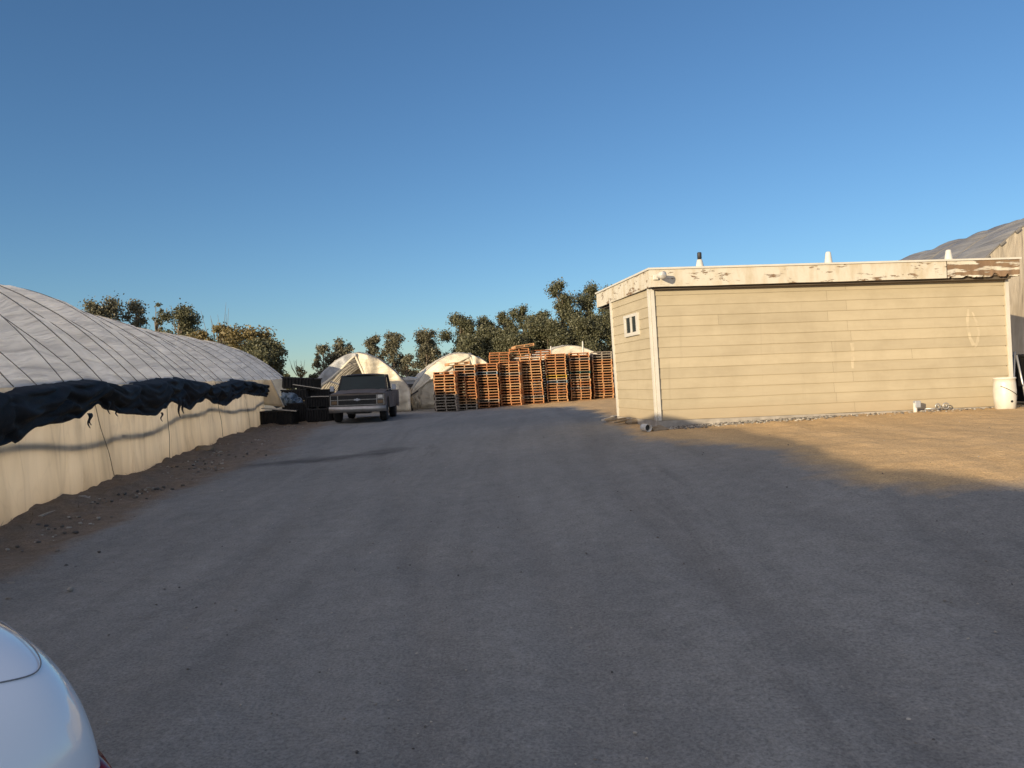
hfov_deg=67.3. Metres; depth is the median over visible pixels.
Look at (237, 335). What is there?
bushy tree
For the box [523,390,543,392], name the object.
pallet
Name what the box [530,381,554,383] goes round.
pallet
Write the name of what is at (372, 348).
eucalyptus tree
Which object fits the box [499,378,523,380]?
pallet
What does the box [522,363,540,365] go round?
pallet
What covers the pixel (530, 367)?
pallet
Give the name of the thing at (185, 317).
eucalyptus tree
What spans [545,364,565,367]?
pallet
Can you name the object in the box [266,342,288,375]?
eucalyptus tree
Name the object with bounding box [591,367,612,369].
pallet
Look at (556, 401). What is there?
pallet
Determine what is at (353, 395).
pickup truck
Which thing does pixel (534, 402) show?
pallet
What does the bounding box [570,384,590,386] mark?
pallet
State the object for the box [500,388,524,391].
pallet
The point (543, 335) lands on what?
eucalyptus tree
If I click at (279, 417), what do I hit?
plastic bin
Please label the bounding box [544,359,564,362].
pallet
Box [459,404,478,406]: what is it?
pallet
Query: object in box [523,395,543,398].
pallet
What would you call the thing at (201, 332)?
bushy tree
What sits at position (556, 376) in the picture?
pallet
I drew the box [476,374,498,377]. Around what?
pallet
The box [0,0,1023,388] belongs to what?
sky
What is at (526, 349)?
pallet
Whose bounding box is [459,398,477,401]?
pallet
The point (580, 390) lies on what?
pallet
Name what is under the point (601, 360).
pallet
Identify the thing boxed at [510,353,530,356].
pallet
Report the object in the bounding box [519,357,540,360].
pallet
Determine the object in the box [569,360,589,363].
pallet
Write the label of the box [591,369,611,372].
pallet
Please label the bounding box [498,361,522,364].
pallet
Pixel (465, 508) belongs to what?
gravel
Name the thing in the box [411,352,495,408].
plastic greenhouse
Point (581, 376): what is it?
pallet
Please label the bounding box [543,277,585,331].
eucalyptus tree
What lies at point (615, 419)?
lath
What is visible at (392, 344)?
eucalyptus tree
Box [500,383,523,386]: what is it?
pallet
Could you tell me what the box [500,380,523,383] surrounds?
pallet
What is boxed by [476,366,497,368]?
pallet
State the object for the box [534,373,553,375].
pallet
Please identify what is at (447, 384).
pallet
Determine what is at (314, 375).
eucalyptus tree
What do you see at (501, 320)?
eucalyptus tree
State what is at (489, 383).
pallet
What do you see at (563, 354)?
pallet
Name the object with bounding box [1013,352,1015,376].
leaning pipe
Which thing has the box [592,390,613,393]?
pallet
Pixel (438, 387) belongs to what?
pallet
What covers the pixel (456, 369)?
pallet
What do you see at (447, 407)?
pallet
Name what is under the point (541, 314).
eucalyptus tree
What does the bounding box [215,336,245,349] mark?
eucalyptus tree
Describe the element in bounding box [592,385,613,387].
pallet
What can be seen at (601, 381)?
pallet
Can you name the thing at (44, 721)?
parked car
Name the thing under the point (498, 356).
pallet
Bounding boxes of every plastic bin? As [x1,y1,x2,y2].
[260,409,298,424]
[280,389,309,399]
[281,377,321,389]
[286,402,305,421]
[304,396,328,408]
[305,408,333,421]
[309,389,334,396]
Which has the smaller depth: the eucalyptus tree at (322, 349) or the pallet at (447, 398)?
the pallet at (447, 398)
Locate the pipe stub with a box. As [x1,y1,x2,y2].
[913,401,920,411]
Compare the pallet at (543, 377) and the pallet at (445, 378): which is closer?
the pallet at (445, 378)
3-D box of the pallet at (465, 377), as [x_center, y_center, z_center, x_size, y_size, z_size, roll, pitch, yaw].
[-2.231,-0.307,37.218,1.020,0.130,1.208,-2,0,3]
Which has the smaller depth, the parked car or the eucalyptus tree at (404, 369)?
the parked car
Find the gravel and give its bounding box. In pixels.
[1,406,1023,764]
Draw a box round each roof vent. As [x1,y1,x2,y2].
[696,252,703,265]
[824,252,831,262]
[944,250,952,258]
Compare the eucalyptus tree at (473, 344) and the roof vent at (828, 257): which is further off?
the eucalyptus tree at (473, 344)
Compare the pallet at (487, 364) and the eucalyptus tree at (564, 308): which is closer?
the pallet at (487, 364)
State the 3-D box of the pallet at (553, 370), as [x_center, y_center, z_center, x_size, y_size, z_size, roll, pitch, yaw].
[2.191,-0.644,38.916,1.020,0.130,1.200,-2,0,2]
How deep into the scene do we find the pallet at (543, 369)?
39.39 m
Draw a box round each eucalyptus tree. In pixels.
[77,291,130,321]
[121,298,149,328]
[151,301,164,330]
[156,298,203,335]
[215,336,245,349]
[238,337,287,371]
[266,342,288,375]
[282,372,294,389]
[306,373,318,377]
[311,342,333,375]
[328,338,354,365]
[361,332,386,363]
[377,331,408,376]
[396,353,417,377]
[412,325,442,372]
[436,311,478,357]
[454,332,496,362]
[474,322,509,362]
[475,315,502,346]
[490,328,536,362]
[495,310,515,332]
[505,303,531,338]
[516,311,578,352]
[525,309,561,349]
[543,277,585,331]
[565,312,612,361]
[572,281,605,323]
[593,309,612,363]
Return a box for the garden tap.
[925,402,948,410]
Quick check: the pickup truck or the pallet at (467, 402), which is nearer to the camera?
the pickup truck
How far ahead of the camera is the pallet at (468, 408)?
36.60 m
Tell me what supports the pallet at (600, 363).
on the pallet at (609, 365)
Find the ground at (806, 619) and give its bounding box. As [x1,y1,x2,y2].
[0,391,1023,767]
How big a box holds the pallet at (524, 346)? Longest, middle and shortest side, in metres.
1.201 x 1.020 x 0.130 m
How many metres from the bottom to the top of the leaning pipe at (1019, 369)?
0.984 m
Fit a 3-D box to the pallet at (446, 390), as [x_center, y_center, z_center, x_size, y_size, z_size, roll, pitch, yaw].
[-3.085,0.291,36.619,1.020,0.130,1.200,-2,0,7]
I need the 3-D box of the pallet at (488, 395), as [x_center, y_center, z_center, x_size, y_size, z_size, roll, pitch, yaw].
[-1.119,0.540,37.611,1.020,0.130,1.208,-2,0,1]
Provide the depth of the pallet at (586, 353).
39.26 m
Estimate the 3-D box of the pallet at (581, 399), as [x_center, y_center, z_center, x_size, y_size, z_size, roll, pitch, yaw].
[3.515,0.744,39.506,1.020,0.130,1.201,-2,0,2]
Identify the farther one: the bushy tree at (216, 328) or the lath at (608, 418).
the bushy tree at (216, 328)
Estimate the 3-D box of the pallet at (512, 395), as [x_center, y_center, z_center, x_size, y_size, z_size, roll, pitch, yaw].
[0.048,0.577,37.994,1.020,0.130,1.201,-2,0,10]
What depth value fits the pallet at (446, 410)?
36.30 m
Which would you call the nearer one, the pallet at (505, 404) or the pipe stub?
the pipe stub
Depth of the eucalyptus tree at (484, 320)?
81.30 m
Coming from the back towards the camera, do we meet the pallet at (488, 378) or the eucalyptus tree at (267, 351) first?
the eucalyptus tree at (267, 351)
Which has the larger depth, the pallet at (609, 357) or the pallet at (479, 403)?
the pallet at (609, 357)
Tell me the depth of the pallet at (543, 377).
39.40 m
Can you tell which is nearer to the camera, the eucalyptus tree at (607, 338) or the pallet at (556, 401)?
the pallet at (556, 401)
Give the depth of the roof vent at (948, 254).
15.05 m
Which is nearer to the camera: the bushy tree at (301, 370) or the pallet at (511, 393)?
the pallet at (511, 393)
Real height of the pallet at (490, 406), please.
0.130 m
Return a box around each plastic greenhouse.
[0,284,285,525]
[318,352,410,411]
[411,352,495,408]
[508,345,614,396]
[898,218,1023,354]
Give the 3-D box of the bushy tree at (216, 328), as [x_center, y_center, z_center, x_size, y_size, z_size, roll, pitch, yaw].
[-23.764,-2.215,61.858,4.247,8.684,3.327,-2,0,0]
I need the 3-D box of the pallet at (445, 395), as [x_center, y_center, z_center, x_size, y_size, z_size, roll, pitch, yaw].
[-3.070,0.558,36.618,1.020,0.130,1.209,-2,0,7]
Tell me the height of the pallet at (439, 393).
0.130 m
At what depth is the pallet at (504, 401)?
37.48 m
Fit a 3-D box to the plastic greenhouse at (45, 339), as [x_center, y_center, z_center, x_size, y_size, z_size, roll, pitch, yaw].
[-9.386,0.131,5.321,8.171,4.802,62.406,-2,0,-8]
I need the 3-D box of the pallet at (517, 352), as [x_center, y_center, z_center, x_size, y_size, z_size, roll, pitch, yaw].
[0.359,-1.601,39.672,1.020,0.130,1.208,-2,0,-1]
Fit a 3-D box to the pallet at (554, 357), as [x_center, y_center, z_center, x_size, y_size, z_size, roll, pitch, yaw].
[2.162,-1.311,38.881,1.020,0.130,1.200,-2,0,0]
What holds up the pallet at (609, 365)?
on the pallet at (601, 368)
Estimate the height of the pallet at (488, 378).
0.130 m
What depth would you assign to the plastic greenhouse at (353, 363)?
37.96 m
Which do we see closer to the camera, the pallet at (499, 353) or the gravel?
the gravel
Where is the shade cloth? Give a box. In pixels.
[0,377,269,445]
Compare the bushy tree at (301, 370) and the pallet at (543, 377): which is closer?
the pallet at (543, 377)
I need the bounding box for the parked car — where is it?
[0,620,111,767]
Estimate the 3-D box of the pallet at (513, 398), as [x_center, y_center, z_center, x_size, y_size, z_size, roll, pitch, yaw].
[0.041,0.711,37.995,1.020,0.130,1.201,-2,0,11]
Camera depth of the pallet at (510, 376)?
37.59 m
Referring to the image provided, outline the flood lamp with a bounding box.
[653,271,666,279]
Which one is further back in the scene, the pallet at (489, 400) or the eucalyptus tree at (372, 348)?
the eucalyptus tree at (372, 348)
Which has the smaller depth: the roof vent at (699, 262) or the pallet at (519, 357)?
the roof vent at (699, 262)
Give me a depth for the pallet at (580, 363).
38.91 m
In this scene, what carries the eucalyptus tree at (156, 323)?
on the ground at (806, 619)
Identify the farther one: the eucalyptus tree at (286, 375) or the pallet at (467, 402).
the eucalyptus tree at (286, 375)
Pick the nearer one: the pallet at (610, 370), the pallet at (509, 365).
the pallet at (509, 365)
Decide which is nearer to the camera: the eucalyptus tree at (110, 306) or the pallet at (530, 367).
the pallet at (530, 367)
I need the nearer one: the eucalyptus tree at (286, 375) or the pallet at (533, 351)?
the pallet at (533, 351)
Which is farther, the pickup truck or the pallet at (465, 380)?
the pallet at (465, 380)
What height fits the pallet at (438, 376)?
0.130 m
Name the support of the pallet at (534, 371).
on the pallet
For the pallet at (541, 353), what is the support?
on the pallet
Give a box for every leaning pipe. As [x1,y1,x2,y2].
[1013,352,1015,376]
[1015,355,1023,393]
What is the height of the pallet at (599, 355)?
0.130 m
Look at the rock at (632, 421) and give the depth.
15.27 m
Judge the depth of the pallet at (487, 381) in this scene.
37.01 m
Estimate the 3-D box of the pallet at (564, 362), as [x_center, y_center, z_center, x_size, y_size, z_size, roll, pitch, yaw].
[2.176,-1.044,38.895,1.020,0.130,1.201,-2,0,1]
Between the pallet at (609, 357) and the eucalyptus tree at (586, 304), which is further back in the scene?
the eucalyptus tree at (586, 304)
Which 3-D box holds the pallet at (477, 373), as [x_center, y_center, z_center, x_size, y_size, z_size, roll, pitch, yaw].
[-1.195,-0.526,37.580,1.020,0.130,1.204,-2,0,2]
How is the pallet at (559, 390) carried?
on the pallet at (555, 393)
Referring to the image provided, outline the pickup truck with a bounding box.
[329,373,398,421]
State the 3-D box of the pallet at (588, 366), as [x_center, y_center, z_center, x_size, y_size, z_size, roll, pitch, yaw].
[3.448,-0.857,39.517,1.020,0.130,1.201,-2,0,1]
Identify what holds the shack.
on the ground at (806, 619)
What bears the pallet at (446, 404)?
on the pallet at (447, 407)
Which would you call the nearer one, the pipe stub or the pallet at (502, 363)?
the pipe stub
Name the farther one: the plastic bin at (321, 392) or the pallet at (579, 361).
the pallet at (579, 361)
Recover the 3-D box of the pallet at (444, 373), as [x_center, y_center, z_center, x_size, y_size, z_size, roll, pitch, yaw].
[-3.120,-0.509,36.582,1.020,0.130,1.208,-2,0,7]
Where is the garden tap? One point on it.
(942, 407)
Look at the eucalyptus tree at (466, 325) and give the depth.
79.40 m
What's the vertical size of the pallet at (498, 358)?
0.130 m
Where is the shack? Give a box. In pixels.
[595,257,1021,427]
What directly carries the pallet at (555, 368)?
on the pallet at (553, 370)
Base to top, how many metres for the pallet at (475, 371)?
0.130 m
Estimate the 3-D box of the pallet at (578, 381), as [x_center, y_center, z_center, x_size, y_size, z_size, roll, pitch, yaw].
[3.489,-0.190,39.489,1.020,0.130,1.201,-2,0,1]
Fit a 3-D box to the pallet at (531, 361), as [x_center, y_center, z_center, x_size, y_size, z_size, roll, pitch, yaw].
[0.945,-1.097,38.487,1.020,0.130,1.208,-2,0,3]
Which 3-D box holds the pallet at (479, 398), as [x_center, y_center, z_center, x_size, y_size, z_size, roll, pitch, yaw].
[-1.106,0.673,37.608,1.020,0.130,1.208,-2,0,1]
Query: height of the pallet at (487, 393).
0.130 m
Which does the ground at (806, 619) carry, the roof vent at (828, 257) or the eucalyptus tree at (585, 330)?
the eucalyptus tree at (585, 330)
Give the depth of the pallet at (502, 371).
37.54 m
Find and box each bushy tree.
[186,328,214,341]
[197,308,230,343]
[219,323,276,349]
[289,360,306,400]
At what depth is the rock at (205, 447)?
18.64 m
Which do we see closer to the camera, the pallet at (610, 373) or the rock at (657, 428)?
the rock at (657, 428)
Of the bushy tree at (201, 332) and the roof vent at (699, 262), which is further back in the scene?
the bushy tree at (201, 332)
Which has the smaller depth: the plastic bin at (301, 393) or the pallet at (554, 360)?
the plastic bin at (301, 393)
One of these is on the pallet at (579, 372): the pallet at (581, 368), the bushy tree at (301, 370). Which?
the pallet at (581, 368)
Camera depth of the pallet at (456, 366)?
36.63 m
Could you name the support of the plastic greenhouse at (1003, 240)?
on the ground at (806, 619)
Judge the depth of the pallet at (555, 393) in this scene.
38.31 m
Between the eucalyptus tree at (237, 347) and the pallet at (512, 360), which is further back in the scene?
the eucalyptus tree at (237, 347)
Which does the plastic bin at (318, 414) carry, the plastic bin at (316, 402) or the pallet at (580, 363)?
the plastic bin at (316, 402)
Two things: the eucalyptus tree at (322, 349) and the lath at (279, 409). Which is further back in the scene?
the eucalyptus tree at (322, 349)
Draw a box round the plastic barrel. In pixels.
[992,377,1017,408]
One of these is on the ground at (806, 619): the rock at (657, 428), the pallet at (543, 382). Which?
the rock at (657, 428)
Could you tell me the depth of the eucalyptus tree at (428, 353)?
75.80 m
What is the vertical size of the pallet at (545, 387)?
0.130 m
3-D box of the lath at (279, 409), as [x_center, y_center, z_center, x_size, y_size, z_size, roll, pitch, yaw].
[-8.490,0.933,28.020,1.279,0.035,0.077,5,0,0]
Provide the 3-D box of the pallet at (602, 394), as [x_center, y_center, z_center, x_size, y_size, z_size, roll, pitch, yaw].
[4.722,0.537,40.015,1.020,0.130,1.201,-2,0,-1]
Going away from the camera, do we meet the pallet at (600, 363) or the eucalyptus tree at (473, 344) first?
the pallet at (600, 363)
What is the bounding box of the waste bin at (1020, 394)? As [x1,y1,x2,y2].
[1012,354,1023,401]
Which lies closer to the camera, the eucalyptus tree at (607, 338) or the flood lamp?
the flood lamp
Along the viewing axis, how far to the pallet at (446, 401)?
36.21 m
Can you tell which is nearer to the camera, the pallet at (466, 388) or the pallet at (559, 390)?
the pallet at (466, 388)
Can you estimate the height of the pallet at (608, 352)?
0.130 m
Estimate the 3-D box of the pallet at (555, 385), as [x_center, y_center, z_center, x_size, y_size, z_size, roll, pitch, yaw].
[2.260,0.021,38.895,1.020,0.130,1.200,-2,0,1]
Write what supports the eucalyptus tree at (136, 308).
on the ground at (806, 619)
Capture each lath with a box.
[261,408,296,410]
[601,416,615,420]
[606,418,625,421]
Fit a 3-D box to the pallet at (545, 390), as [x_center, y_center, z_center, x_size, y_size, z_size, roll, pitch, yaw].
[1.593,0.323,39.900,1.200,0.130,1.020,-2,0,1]
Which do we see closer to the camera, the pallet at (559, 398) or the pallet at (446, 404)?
the pallet at (446, 404)
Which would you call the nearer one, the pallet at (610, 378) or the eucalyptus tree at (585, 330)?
the pallet at (610, 378)
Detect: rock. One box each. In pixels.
[195,445,213,450]
[625,418,637,423]
[652,425,668,431]
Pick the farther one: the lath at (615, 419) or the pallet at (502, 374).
the pallet at (502, 374)
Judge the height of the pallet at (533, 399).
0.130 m
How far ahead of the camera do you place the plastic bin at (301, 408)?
29.79 m
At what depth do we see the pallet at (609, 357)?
39.62 m
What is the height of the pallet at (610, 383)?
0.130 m
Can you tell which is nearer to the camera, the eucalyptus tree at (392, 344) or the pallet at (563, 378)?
the pallet at (563, 378)
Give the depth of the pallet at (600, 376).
39.43 m
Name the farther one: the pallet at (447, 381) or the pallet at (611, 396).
the pallet at (611, 396)
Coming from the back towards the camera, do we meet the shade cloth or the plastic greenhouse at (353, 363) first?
the plastic greenhouse at (353, 363)
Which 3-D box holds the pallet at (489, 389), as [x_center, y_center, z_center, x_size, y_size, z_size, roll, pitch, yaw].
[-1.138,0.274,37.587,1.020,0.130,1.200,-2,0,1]
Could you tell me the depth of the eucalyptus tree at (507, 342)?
75.12 m
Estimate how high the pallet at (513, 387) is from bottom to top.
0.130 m
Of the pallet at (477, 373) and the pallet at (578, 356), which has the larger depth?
the pallet at (578, 356)
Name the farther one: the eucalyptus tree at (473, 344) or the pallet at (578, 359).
the eucalyptus tree at (473, 344)
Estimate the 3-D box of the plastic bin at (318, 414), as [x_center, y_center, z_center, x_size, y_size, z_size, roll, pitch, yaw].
[-7.286,1.184,29.500,1.000,0.520,1.078,-2,0,2]
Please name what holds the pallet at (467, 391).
on the pallet
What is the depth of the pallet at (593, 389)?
39.41 m
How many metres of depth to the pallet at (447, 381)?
36.22 m
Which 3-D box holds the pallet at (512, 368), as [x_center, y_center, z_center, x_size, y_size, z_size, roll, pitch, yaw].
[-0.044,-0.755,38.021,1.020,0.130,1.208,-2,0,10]
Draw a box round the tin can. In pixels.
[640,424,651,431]
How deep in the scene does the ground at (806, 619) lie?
5.38 m
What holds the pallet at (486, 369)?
on the pallet at (477, 373)
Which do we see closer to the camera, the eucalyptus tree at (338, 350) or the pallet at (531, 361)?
the pallet at (531, 361)
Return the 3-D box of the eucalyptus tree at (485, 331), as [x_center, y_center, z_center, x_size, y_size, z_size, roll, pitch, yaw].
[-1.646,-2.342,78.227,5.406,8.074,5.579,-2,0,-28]
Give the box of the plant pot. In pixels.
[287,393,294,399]
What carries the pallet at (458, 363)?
on the pallet at (456, 366)
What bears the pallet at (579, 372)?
on the pallet
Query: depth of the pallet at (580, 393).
38.91 m
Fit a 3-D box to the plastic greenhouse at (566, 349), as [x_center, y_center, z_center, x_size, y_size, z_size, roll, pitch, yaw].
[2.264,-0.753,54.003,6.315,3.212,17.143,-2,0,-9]
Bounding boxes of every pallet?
[433,371,458,374]
[433,377,459,380]
[433,380,458,383]
[434,374,458,377]
[434,383,459,385]
[434,386,458,388]
[434,388,459,391]
[434,394,459,397]
[435,391,459,394]
[435,397,460,400]
[435,399,460,402]
[435,402,460,405]
[435,405,461,408]
[436,408,460,411]
[445,361,469,365]
[454,365,475,367]
[454,367,476,370]
[456,370,476,373]
[457,379,476,381]
[458,376,476,378]
[458,390,477,392]
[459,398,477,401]
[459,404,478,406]
[459,406,478,409]
[461,401,477,403]
[462,387,477,389]
[476,363,498,366]
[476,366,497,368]
[476,371,497,374]
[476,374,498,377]
[477,369,497,371]
[477,377,498,379]
[477,380,498,382]
[478,388,498,390]
[478,390,499,393]
[478,393,499,396]
[478,396,499,399]
[478,399,499,402]
[478,401,500,404]
[479,382,499,384]
[479,404,499,407]
[489,352,509,354]
[489,355,508,357]
[489,357,508,360]
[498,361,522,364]
[499,364,522,367]
[499,367,522,369]
[499,370,522,372]
[499,372,522,375]
[499,375,523,378]
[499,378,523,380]
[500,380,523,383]
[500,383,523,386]
[500,386,523,388]
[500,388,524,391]
[500,391,524,394]
[500,397,522,399]
[501,394,524,397]
[501,399,523,402]
[501,402,525,405]
[508,359,531,361]
[509,348,528,351]
[509,351,528,353]
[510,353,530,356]
[510,356,529,359]
[511,343,533,348]
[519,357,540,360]
[520,360,540,362]
[521,365,541,368]
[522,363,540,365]
[522,382,542,384]
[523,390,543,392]
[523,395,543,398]
[523,398,543,400]
[524,400,544,403]
[525,371,541,373]
[529,368,552,370]
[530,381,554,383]
[531,350,550,352]
[531,352,550,355]
[533,376,553,378]
[533,386,554,388]
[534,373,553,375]
[534,389,554,391]
[544,356,565,359]
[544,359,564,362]
[545,353,565,356]
[545,361,565,364]
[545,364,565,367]
[545,367,565,369]
[545,369,565,372]
[546,375,566,377]
[546,383,566,385]
[546,388,566,390]
[547,391,567,393]
[547,396,567,399]
[548,399,567,401]
[550,377,573,379]
[568,352,588,355]
[568,355,588,358]
[568,358,589,361]
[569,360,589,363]
[569,363,589,365]
[569,365,589,368]
[569,368,589,371]
[569,376,589,378]
[569,379,590,381]
[570,371,589,373]
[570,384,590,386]
[570,389,590,391]
[570,392,591,394]
[570,397,590,399]
[590,351,611,354]
[590,354,611,357]
[590,359,611,362]
[591,356,611,359]
[591,362,611,364]
[591,364,611,367]
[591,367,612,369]
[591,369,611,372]
[591,375,612,377]
[591,377,612,380]
[592,372,612,374]
[592,380,612,382]
[592,382,613,385]
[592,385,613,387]
[592,388,613,390]
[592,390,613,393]
[592,393,613,395]
[592,395,613,398]
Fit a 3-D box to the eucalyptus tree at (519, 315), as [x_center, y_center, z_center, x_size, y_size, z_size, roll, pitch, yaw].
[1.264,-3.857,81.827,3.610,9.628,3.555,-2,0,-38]
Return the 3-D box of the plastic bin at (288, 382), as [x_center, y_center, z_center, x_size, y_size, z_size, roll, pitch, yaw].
[-8.883,-0.024,32.499,1.400,0.500,1.078,2,0,4]

